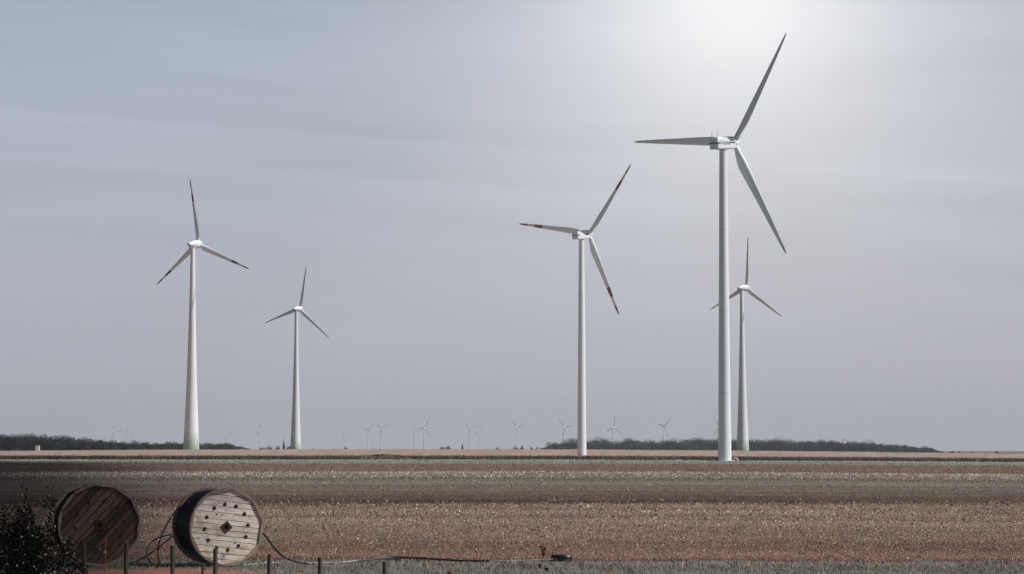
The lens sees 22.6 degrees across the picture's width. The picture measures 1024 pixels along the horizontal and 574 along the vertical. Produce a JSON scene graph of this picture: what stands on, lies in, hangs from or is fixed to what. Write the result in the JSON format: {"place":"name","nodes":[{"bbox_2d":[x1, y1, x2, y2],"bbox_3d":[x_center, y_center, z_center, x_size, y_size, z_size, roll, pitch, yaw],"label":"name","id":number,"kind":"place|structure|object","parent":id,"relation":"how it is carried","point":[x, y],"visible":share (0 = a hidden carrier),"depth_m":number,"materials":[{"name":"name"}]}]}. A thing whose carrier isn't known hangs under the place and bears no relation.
{"place":"outdoors","nodes":[
{"label":"outdoors","id":0,"kind":"place"},
{"bbox_2d":[0,451,1023,573],"bbox_3d":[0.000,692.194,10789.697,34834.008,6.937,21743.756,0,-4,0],"label":"ground","id":1,"kind":"structure","parent":0,"point":[162,570],"depth_m":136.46,"materials":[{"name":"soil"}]},
{"bbox_2d":[0,485,88,573],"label":"dark shrub","id":2,"kind":"object","parent":1,"relation":"on","point":[30,542],"visible":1,"depth_m":63.06,"materials":[{"name":"black plant"}]},
{"bbox_2d":[51,483,140,566],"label":"cable drum","id":3,"kind":"object","parent":1,"relation":"on","point":[93,515],"visible":0.9,"depth_m":72.79,"materials":[{"name":"brown wood"}]},
{"bbox_2d":[104,539,106,569],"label":"marker stake","id":4,"kind":"object","parent":1,"relation":"on","point":[105,541],"visible":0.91,"depth_m":70.66,"materials":[{"name":"orange paint"}]},
{"bbox_2d":[0,433,249,450],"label":"wood","id":5,"kind":"object","parent":1,"relation":"on","point":[27,442],"visible":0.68,"depth_m":1445.90,"materials":[{"name":"green plant"}]},
{"bbox_2d":[157,181,248,449],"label":"wind turbine","id":6,"kind":"object","parent":1,"relation":"on","point":[191,435],"visible":0.98,"depth_m":1414.15,"materials":[{"name":"paint"}]},
{"bbox_2d":[129,488,309,565],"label":"cable drum","id":7,"kind":"object","parent":1,"relation":"on","point":[224,521],"visible":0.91,"depth_m":72.86,"materials":[{"name":"brown wood"}]},
{"bbox_2d":[6,543,452,573],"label":"wire fence","id":8,"kind":"object","parent":1,"relation":"on","point":[215,566],"visible":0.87,"depth_m":61.98,"materials":[{"name":"grey metal"}]},
{"bbox_2d":[265,268,328,448],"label":"wind turbine","id":9,"kind":"object","parent":1,"relation":"on","point":[295,443],"visible":0.9,"depth_m":2062.93,"materials":[{"name":"paint"}]},
{"bbox_2d":[310,560,356,563],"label":"pale pipe","id":10,"kind":"object","parent":1,"relation":"on","point":[335,562],"visible":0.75,"depth_m":74.65,"materials":[{"name":"grey plastic"}]},
{"bbox_2d":[363,425,371,448],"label":"wind turbine","id":11,"kind":"object","parent":1,"relation":"on","point":[367,436],"visible":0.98,"depth_m":9578.84,"materials":[{"name":"paint"}]},
{"bbox_2d":[352,558,401,561],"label":"grey pipe","id":12,"kind":"object","parent":1,"relation":"on","point":[397,559],"visible":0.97,"depth_m":75.62,"materials":[{"name":"grey plastic"}]},
{"bbox_2d":[375,423,387,448],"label":"wind turbine","id":13,"kind":"object","parent":1,"relation":"on","point":[380,434],"visible":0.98,"depth_m":8841.59,"materials":[{"name":"paint"}]},
{"bbox_2d":[352,454,412,459],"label":"weedy mound","id":14,"kind":"object","parent":1,"relation":"on","point":[381,457],"visible":0.96,"depth_m":888.34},
{"bbox_2d":[412,424,422,448],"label":"wind turbine","id":15,"kind":"object","parent":1,"relation":"on","point":[414,435],"visible":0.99,"depth_m":10141.63,"materials":[{"name":"paint"}]},
{"bbox_2d":[418,418,430,448],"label":"wind turbine","id":16,"kind":"object","parent":1,"relation":"on","point":[424,428],"visible":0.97,"depth_m":7495.80,"materials":[{"name":"paint"}]},
{"bbox_2d":[367,556,489,561],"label":"black hose","id":17,"kind":"object","parent":1,"relation":"on","point":[425,558],"visible":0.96,"depth_m":76.05,"materials":[{"name":"black rubber"}]},
{"bbox_2d":[0,449,1023,461],"bbox_3d":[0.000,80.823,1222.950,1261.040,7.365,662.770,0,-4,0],"label":"crop field","id":18,"kind":"structure","parent":1,"relation":"on","point":[415,454],"depth_m":1254.38,"materials":[{"name":"plant"}]},
{"bbox_2d":[35,445,39,450],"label":"cabinet","id":19,"kind":"object","parent":18,"relation":"on","point":[37,447],"visible":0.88,"depth_m":1318.58,"materials":[{"name":"paint"}]},
{"bbox_2d":[511,421,524,448],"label":"wind turbine","id":20,"kind":"object","parent":1,"relation":"on","point":[516,427],"visible":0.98,"depth_m":8209.44,"materials":[{"name":"paint"}]},
{"bbox_2d":[496,559,551,561],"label":"pale pipe","id":21,"kind":"object","parent":1,"relation":"on","point":[524,560],"visible":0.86,"depth_m":76.05,"materials":[{"name":"grey plastic"}]},
{"bbox_2d":[539,544,545,557],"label":"weed","id":22,"kind":"object","parent":1,"relation":"on","point":[543,549],"visible":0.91,"depth_m":78.13,"materials":[{"name":"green plant"}]},
{"bbox_2d":[549,554,572,561],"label":"cable coil","id":23,"kind":"object","parent":1,"relation":"on","point":[561,557],"visible":0.98,"depth_m":76.17,"materials":[{"name":"black"}]},
{"bbox_2d":[520,164,630,455],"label":"wind turbine","id":24,"kind":"object","parent":1,"relation":"on","point":[580,235],"visible":0.93,"depth_m":1208.45,"materials":[{"name":"paint"}]},
{"bbox_2d":[605,415,621,442],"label":"wind turbine","id":25,"kind":"object","parent":1,"relation":"on","point":[613,429],"visible":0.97,"depth_m":7184.60,"materials":[{"name":"paint"}]},
{"bbox_2d":[657,417,670,440],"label":"wind turbine","id":26,"kind":"object","parent":1,"relation":"on","point":[664,428],"visible":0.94,"depth_m":7184.47,"materials":[{"name":"paint"}]},
{"bbox_2d":[635,33,785,460],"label":"wind turbine","id":27,"kind":"object","parent":1,"relation":"on","point":[722,145],"visible":1,"depth_m":839.23,"materials":[{"name":"paint"}]},
{"bbox_2d":[539,436,943,452],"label":"wood","id":28,"kind":"object","parent":1,"relation":"on","point":[756,445],"visible":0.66,"depth_m":1844.45,"materials":[{"name":"green plant"}]},
{"bbox_2d":[710,239,781,450],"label":"wind turbine","id":29,"kind":"object","parent":1,"relation":"on","point":[742,435],"visible":0.94,"depth_m":1777.69,"materials":[{"name":"paint"}]},
{"bbox_2d":[0,554,1023,573],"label":"grass","id":30,"kind":"structure","parent":0,"point":[620,565],"depth_m":72.33,"materials":[{"name":"brown plant"}]},
{"bbox_2d":[0,0,1023,450],"label":"sky","id":31,"kind":"structure","parent":0,"point":[395,153],"materials":[{"name":"grey"}]}
]}

